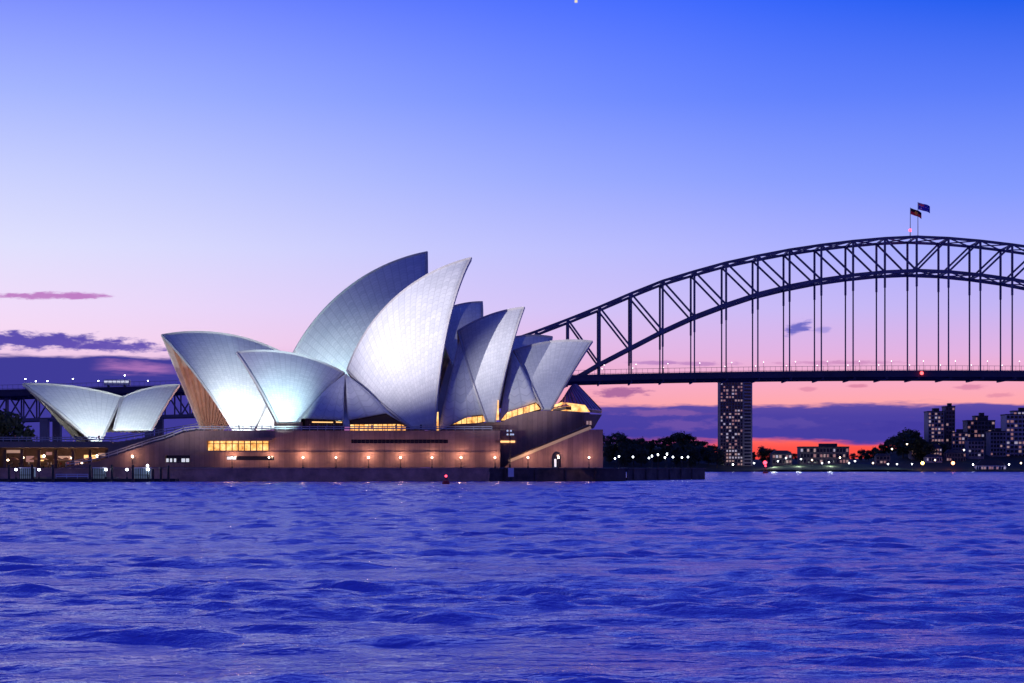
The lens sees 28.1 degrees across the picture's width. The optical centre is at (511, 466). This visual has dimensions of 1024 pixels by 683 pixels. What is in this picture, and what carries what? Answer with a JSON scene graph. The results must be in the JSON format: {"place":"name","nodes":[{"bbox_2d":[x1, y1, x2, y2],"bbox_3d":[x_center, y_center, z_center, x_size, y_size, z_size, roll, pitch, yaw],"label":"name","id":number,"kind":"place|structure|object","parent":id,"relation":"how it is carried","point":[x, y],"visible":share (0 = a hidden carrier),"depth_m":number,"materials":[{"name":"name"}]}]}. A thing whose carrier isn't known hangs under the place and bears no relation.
{"place":"outdoors","nodes":[
{"label":"outdoors","id":0,"kind":"place"},
{"bbox_2d":[0,472,1023,682],"bbox_3d":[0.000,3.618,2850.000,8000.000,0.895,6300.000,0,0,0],"label":"water","id":1,"kind":"structure","parent":0,"point":[816,577],"depth_m":64.71,"materials":[{"name":"blue liquid"}]},
{"bbox_2d":[7,465,10,481],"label":"mooring pile","id":2,"kind":"object","parent":1,"relation":"in","point":[8,480],"visible":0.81,"depth_m":485.25,"materials":[{"name":"grey metal"}]},
{"bbox_2d":[30,465,33,481],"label":"mooring pile","id":3,"kind":"object","parent":1,"relation":"in","point":[31,480],"visible":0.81,"depth_m":485.25,"materials":[{"name":"black wood"}]},
{"bbox_2d":[51,465,54,481],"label":"mooring pile","id":4,"kind":"object","parent":1,"relation":"in","point":[52,480],"visible":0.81,"depth_m":485.25,"materials":[{"name":"grey metal"}]},
{"bbox_2d":[0,467,178,481],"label":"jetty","id":5,"kind":"object","parent":1,"relation":"on","point":[141,474],"visible":1,"depth_m":488.53,"materials":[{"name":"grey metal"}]},
{"bbox_2d":[88,465,91,481],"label":"mooring pile","id":6,"kind":"object","parent":1,"relation":"in","point":[89,480],"visible":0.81,"depth_m":485.25,"materials":[{"name":"grey metal"}]},
{"bbox_2d":[110,465,113,481],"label":"mooring pile","id":7,"kind":"object","parent":1,"relation":"in","point":[111,480],"visible":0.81,"depth_m":485.25,"materials":[{"name":"grey metal"}]},
{"bbox_2d":[131,465,134,481],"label":"mooring pile","id":8,"kind":"object","parent":1,"relation":"in","point":[132,480],"visible":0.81,"depth_m":485.25,"materials":[{"name":"grey metal"}]},
{"bbox_2d":[151,469,154,481],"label":"mooring pile","id":9,"kind":"object","parent":1,"relation":"in","point":[152,480],"visible":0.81,"depth_m":485.26,"materials":[{"name":"grey metal"}]},
{"bbox_2d":[159,467,162,481],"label":"mooring pile","id":10,"kind":"object","parent":1,"relation":"in","point":[160,480],"visible":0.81,"depth_m":485.27,"materials":[{"name":"grey metal"}]},
{"bbox_2d":[167,465,169,481],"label":"mooring pile","id":11,"kind":"object","parent":1,"relation":"in","point":[168,473],"visible":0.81,"depth_m":485.28,"materials":[{"name":"black wood"}]},
{"bbox_2d":[442,475,449,483],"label":"channel buoy","id":12,"kind":"object","parent":1,"relation":"on","point":[445,481],"visible":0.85,"depth_m":419.66,"materials":[{"name":"red paint"}]},
{"bbox_2d":[508,468,513,481],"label":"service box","id":13,"kind":"object","parent":1,"relation":"in","point":[510,472],"visible":0.82,"depth_m":496.70,"materials":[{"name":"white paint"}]},
{"bbox_2d":[627,468,706,479],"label":"sea wall","id":14,"kind":"structure","parent":1,"relation":"in","point":[663,473],"depth_m":570.83,"materials":[{"name":"black concrete"}]},
{"bbox_2d":[0,235,1023,441],"bbox_3d":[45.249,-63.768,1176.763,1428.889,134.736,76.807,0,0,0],"label":"arch bridge","id":15,"kind":"structure","parent":0,"point":[581,378],"depth_m":1161.93,"materials":[{"name":"metal"}]},
{"bbox_2d":[104,379,130,386],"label":"bus","id":16,"kind":"object","parent":15,"relation":"on","point":[119,382],"visible":1,"depth_m":1162.62,"materials":[{"name":"grey paint"}]},
{"bbox_2d":[910,207,920,228],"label":"flagpole","id":17,"kind":"object","parent":15,"relation":"on","point":[914,212],"visible":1,"depth_m":1181.88,"materials":[{"name":"grey metal"}]},
{"bbox_2d":[918,203,929,212],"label":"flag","id":18,"kind":"object","parent":15,"relation":"on","point":[923,207],"visible":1,"depth_m":1169.98,"materials":[{"name":"blue fabric"}]},
{"bbox_2d":[0,0,1023,458],"label":"sky","id":19,"kind":"structure","parent":0,"point":[234,167],"materials":[{"name":"blue"}]},
{"bbox_2d":[603,443,1023,471],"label":"shoreline","id":20,"kind":"structure","parent":0,"point":[1014,462],"depth_m":1583.84,"materials":[{"name":"black plant"}]},
{"bbox_2d":[603,434,614,446],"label":"round tree","id":21,"kind":"object","parent":20,"relation":"on","point":[610,440],"visible":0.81,"depth_m":1674.26,"materials":[{"name":"green plant"}]},
{"bbox_2d":[612,442,618,459],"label":"broad tree","id":22,"kind":"object","parent":20,"relation":"on","point":[615,448],"visible":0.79,"depth_m":1588.39,"materials":[{"name":"green plant"}]},
{"bbox_2d":[611,431,620,443],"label":"broad tree","id":23,"kind":"object","parent":20,"relation":"on","point":[615,436],"visible":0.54,"depth_m":1715.14,"materials":[{"name":"green plant"}]},
{"bbox_2d":[616,433,631,445],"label":"tall tree","id":24,"kind":"object","parent":20,"relation":"on","point":[621,438],"visible":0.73,"depth_m":1648.36,"materials":[{"name":"green plant"}]},
{"bbox_2d":[616,442,634,465],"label":"tall tree","id":25,"kind":"object","parent":20,"relation":"on","point":[624,450],"visible":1,"depth_m":1575.64,"materials":[{"name":"green plant"}]},
{"bbox_2d":[634,436,649,448],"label":"broad tree","id":26,"kind":"object","parent":20,"relation":"on","point":[640,441],"visible":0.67,"depth_m":1643.89,"materials":[{"name":"green plant"}]},
{"bbox_2d":[632,447,654,465],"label":"broad tree","id":27,"kind":"object","parent":20,"relation":"on","point":[642,459],"visible":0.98,"depth_m":1575.73,"materials":[{"name":"green plant"}]},
{"bbox_2d":[648,440,655,448],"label":"tall tree","id":28,"kind":"object","parent":20,"relation":"on","point":[652,445],"visible":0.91,"depth_m":1679.53,"materials":[{"name":"green plant"}]},
{"bbox_2d":[647,447,666,464],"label":"broad tree","id":29,"kind":"object","parent":20,"relation":"on","point":[658,458],"visible":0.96,"depth_m":1582.56,"materials":[{"name":"green plant"}]},
{"bbox_2d":[657,437,667,447],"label":"broad tree","id":30,"kind":"object","parent":20,"relation":"on","point":[659,440],"visible":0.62,"depth_m":1685.39,"materials":[{"name":"green plant"}]},
{"bbox_2d":[661,444,671,458],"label":"broad tree","id":31,"kind":"object","parent":20,"relation":"on","point":[666,448],"visible":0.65,"depth_m":1604.07,"materials":[{"name":"green plant"}]},
{"bbox_2d":[662,435,676,447],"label":"broad tree","id":32,"kind":"object","parent":20,"relation":"on","point":[669,440],"visible":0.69,"depth_m":1664.09,"materials":[{"name":"green plant"}]},
{"bbox_2d":[668,443,686,465],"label":"tall tree","id":33,"kind":"object","parent":20,"relation":"on","point":[676,451],"visible":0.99,"depth_m":1579.47,"materials":[{"name":"green plant"}]},
{"bbox_2d":[670,431,689,445],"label":"broad tree","id":34,"kind":"object","parent":20,"relation":"on","point":[679,435],"visible":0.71,"depth_m":1674.89,"materials":[{"name":"green plant"}]},
{"bbox_2d":[678,431,691,444],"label":"broad tree","id":35,"kind":"object","parent":20,"relation":"on","point":[689,437],"visible":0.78,"depth_m":1680.72,"materials":[{"name":"green plant"}]},
{"bbox_2d":[683,443,701,467],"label":"tall tree","id":36,"kind":"object","parent":20,"relation":"on","point":[692,453],"visible":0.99,"depth_m":1573.72,"materials":[{"name":"green plant"}]},
{"bbox_2d":[688,439,703,446],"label":"round tree","id":37,"kind":"object","parent":20,"relation":"on","point":[697,442],"visible":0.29,"depth_m":1667.50,"materials":[{"name":"green plant"}]},
{"bbox_2d":[702,440,710,447],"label":"broad tree","id":38,"kind":"object","parent":20,"relation":"on","point":[705,443],"visible":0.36,"depth_m":1690.73,"materials":[{"name":"green plant"}]},
{"bbox_2d":[708,447,726,467],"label":"round tree","id":39,"kind":"object","parent":20,"relation":"on","point":[718,455],"visible":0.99,"depth_m":1575.66,"materials":[{"name":"green plant"}]},
{"bbox_2d":[717,382,751,465],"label":"apartment tower","id":40,"kind":"structure","parent":20,"relation":"on","point":[735,421],"depth_m":1600.00,"materials":[{"name":"concrete"}]},
{"bbox_2d":[755,446,769,461],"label":"tall tree","id":41,"kind":"object","parent":20,"relation":"on","point":[761,449],"visible":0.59,"depth_m":1671.23,"materials":[{"name":"green plant"}]},
{"bbox_2d":[761,448,773,463],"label":"broad tree","id":42,"kind":"object","parent":20,"relation":"on","point":[765,453],"visible":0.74,"depth_m":1644.31,"materials":[{"name":"green plant"}]},
{"bbox_2d":[770,450,791,465],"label":"building","id":43,"kind":"structure","parent":20,"relation":"on","point":[780,456],"depth_m":1612.00,"materials":[{"name":"concrete"}]},
{"bbox_2d":[797,444,848,464],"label":"building","id":44,"kind":"structure","parent":20,"relation":"on","point":[825,453],"depth_m":1614.82,"materials":[{"name":"concrete"}]},
{"bbox_2d":[850,453,857,459],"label":"broad tree","id":45,"kind":"object","parent":20,"relation":"on","point":[853,456],"visible":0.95,"depth_m":1708.11,"materials":[{"name":"green plant"}]},
{"bbox_2d":[857,448,867,460],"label":"broad tree","id":46,"kind":"object","parent":20,"relation":"on","point":[861,453],"visible":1,"depth_m":1668.22,"materials":[{"name":"green plant"}]},
{"bbox_2d":[864,450,872,459],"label":"broad tree","id":47,"kind":"object","parent":20,"relation":"on","point":[870,452],"visible":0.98,"depth_m":1681.25,"materials":[{"name":"green plant"}]},
{"bbox_2d":[873,448,882,455],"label":"tall tree","id":48,"kind":"object","parent":20,"relation":"on","point":[876,450],"visible":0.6,"depth_m":1656.77,"materials":[{"name":"green plant"}]},
{"bbox_2d":[874,453,889,464],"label":"building","id":49,"kind":"structure","parent":20,"relation":"on","point":[881,458],"depth_m":1596.00,"materials":[{"name":"brick"}]},
{"bbox_2d":[877,443,886,452],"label":"broad tree","id":50,"kind":"object","parent":20,"relation":"on","point":[883,447],"visible":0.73,"depth_m":1678.77,"materials":[{"name":"green plant"}]},
{"bbox_2d":[884,439,896,452],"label":"broad tree","id":51,"kind":"object","parent":20,"relation":"on","point":[885,442],"visible":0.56,"depth_m":1680.73,"materials":[{"name":"green plant"}]},
{"bbox_2d":[888,435,898,451],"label":"round tree","id":52,"kind":"object","parent":20,"relation":"on","point":[893,436],"visible":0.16,"depth_m":1674.46,"materials":[{"name":"green plant"}]},
{"bbox_2d":[885,430,914,457],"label":"round tree","id":53,"kind":"object","parent":20,"relation":"on","point":[900,444],"visible":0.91,"depth_m":1620.86,"materials":[{"name":"green plant"}]},
{"bbox_2d":[902,427,914,440],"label":"broad tree","id":54,"kind":"object","parent":20,"relation":"on","point":[910,430],"visible":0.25,"depth_m":1649.14,"materials":[{"name":"green plant"}]},
{"bbox_2d":[909,430,920,438],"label":"tall tree","id":55,"kind":"object","parent":20,"relation":"on","point":[915,434],"visible":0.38,"depth_m":1633.57,"materials":[{"name":"green plant"}]},
{"bbox_2d":[908,435,926,460],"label":"tall tree","id":56,"kind":"object","parent":20,"relation":"on","point":[915,447],"visible":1,"depth_m":1600.65,"materials":[{"name":"green plant"}]},
{"bbox_2d":[908,443,941,458],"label":"building","id":57,"kind":"structure","parent":20,"relation":"on","point":[938,448],"depth_m":1612.00,"materials":[{"name":"grey concrete"}]},
{"bbox_2d":[917,439,937,457],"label":"tall tree","id":58,"kind":"object","parent":20,"relation":"on","point":[929,445],"visible":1,"depth_m":1600.90,"materials":[{"name":"green plant"}]},
{"bbox_2d":[923,454,941,462],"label":"building","id":59,"kind":"structure","parent":20,"relation":"on","point":[929,458],"depth_m":1592.00,"materials":[{"name":"grey glass"}]},
{"bbox_2d":[924,408,943,443],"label":"apartment block","id":60,"kind":"structure","parent":20,"relation":"on","point":[934,424],"depth_m":1639.82,"materials":[{"name":"grey concrete"}]},
{"bbox_2d":[939,443,949,454],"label":"broad tree","id":61,"kind":"object","parent":20,"relation":"on","point":[943,445],"visible":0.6,"depth_m":1624.10,"materials":[{"name":"green plant"}]},
{"bbox_2d":[941,403,954,448],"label":"apartment block","id":62,"kind":"structure","parent":20,"relation":"on","point":[949,417],"depth_m":1644.82,"materials":[{"name":"brick"}]},
{"bbox_2d":[943,449,965,460],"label":"building","id":63,"kind":"structure","parent":20,"relation":"on","point":[954,454],"depth_m":1597.92,"materials":[{"name":"concrete"}]},
{"bbox_2d":[950,429,967,451],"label":"apartment block","id":64,"kind":"structure","parent":20,"relation":"on","point":[959,437],"depth_m":1639.82,"materials":[{"name":"grey concrete"}]},
{"bbox_2d":[965,438,983,458],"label":"building","id":65,"kind":"structure","parent":20,"relation":"on","point":[974,448],"depth_m":1610.00,"materials":[{"name":"grey concrete"}]},
{"bbox_2d":[962,417,994,448],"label":"apartment block","id":66,"kind":"structure","parent":20,"relation":"on","point":[978,427],"depth_m":1679.82,"materials":[{"name":"concrete"}]},
{"bbox_2d":[972,413,987,419],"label":"apartment block","id":67,"kind":"structure","parent":66,"relation":"on","point":[980,415],"depth_m":1687.82,"materials":[{"name":"brick"}]},
{"bbox_2d":[974,460,1006,468],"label":"building","id":68,"kind":"structure","parent":20,"relation":"on","point":[989,464],"depth_m":1565.94,"materials":[{"name":"white paint"}]},
{"bbox_2d":[985,428,1005,456],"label":"apartment block","id":69,"kind":"structure","parent":20,"relation":"on","point":[996,442],"depth_m":1624.82,"materials":[{"name":"grey concrete"}]},
{"bbox_2d":[1000,414,1023,455],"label":"apartment block","id":70,"kind":"structure","parent":20,"relation":"on","point":[1012,425],"depth_m":1629.82,"materials":[{"name":"grey concrete"}]},
{"bbox_2d":[1009,408,1023,413],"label":"apartment block","id":71,"kind":"structure","parent":70,"relation":"on","point":[1020,411],"depth_m":1633.90,"materials":[{"name":"grey concrete"}]},
{"bbox_2d":[754,464,916,469],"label":"lawn","id":72,"kind":"structure","parent":0,"point":[833,467],"depth_m":1568.74,"materials":[{"name":"green plant"}]},
{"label":"promenade","id":73,"kind":"structure","parent":0,"visible":0},
{"bbox_2d":[0,410,35,441],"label":"broad tree","id":74,"kind":"object","parent":73,"relation":"on","point":[9,422],"visible":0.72,"depth_m":638.92,"materials":[{"name":"green plant"}]},
{"bbox_2d":[0,427,36,441],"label":"round tree","id":75,"kind":"object","parent":73,"relation":"on","point":[16,434],"visible":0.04,"depth_m":648.30,"materials":[{"name":"green plant"}]},
{"bbox_2d":[0,437,113,467],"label":"building","id":76,"kind":"structure","parent":73,"relation":"on","point":[24,452],"depth_m":536.20,"materials":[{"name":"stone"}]},
{"bbox_2d":[0,468,488,481],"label":"sea wall","id":77,"kind":"structure","parent":73,"relation":"on","point":[313,474],"depth_m":498.00,"materials":[{"name":"brown concrete"}]},
{"bbox_2d":[22,251,602,467],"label":"opera house","id":78,"kind":"structure","parent":73,"relation":"on","point":[379,348],"depth_m":525.71,"materials":[{"name":"white tile"}]},
{"bbox_2d":[166,456,189,462],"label":"window","id":79,"kind":"structure","parent":78,"relation":"in","point":[169,459],"depth_m":513.21,"materials":[{"name":"white glass"}]},
{"bbox_2d":[208,441,268,450],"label":"window","id":80,"kind":"structure","parent":78,"relation":"in","point":[212,445],"depth_m":512.58,"materials":[{"name":"yellow"}]},
{"bbox_2d":[227,456,273,459],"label":"window","id":81,"kind":"structure","parent":78,"relation":"in","point":[228,457],"depth_m":512.83,"materials":[{"name":"black glass"}]},
{"bbox_2d":[352,440,447,442],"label":"slot window","id":82,"kind":"structure","parent":78,"relation":"in","point":[353,441],"depth_m":512.83,"materials":[{"name":"brown glass"}]},
{"bbox_2d":[500,441,514,442],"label":"slot window","id":83,"kind":"structure","parent":78,"relation":"in","point":[500,441],"depth_m":521.80,"materials":[{"name":"yellow glass"}]},
{"bbox_2d":[552,452,560,467],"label":"arched door","id":84,"kind":"structure","parent":78,"relation":"in","point":[555,455],"depth_m":511.83,"materials":[{"name":"white glass"}]},
{"bbox_2d":[489,468,626,481],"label":"sea wall","id":85,"kind":"structure","parent":73,"relation":"on","point":[565,474],"depth_m":509.07,"materials":[{"name":"black concrete"}]}
]}

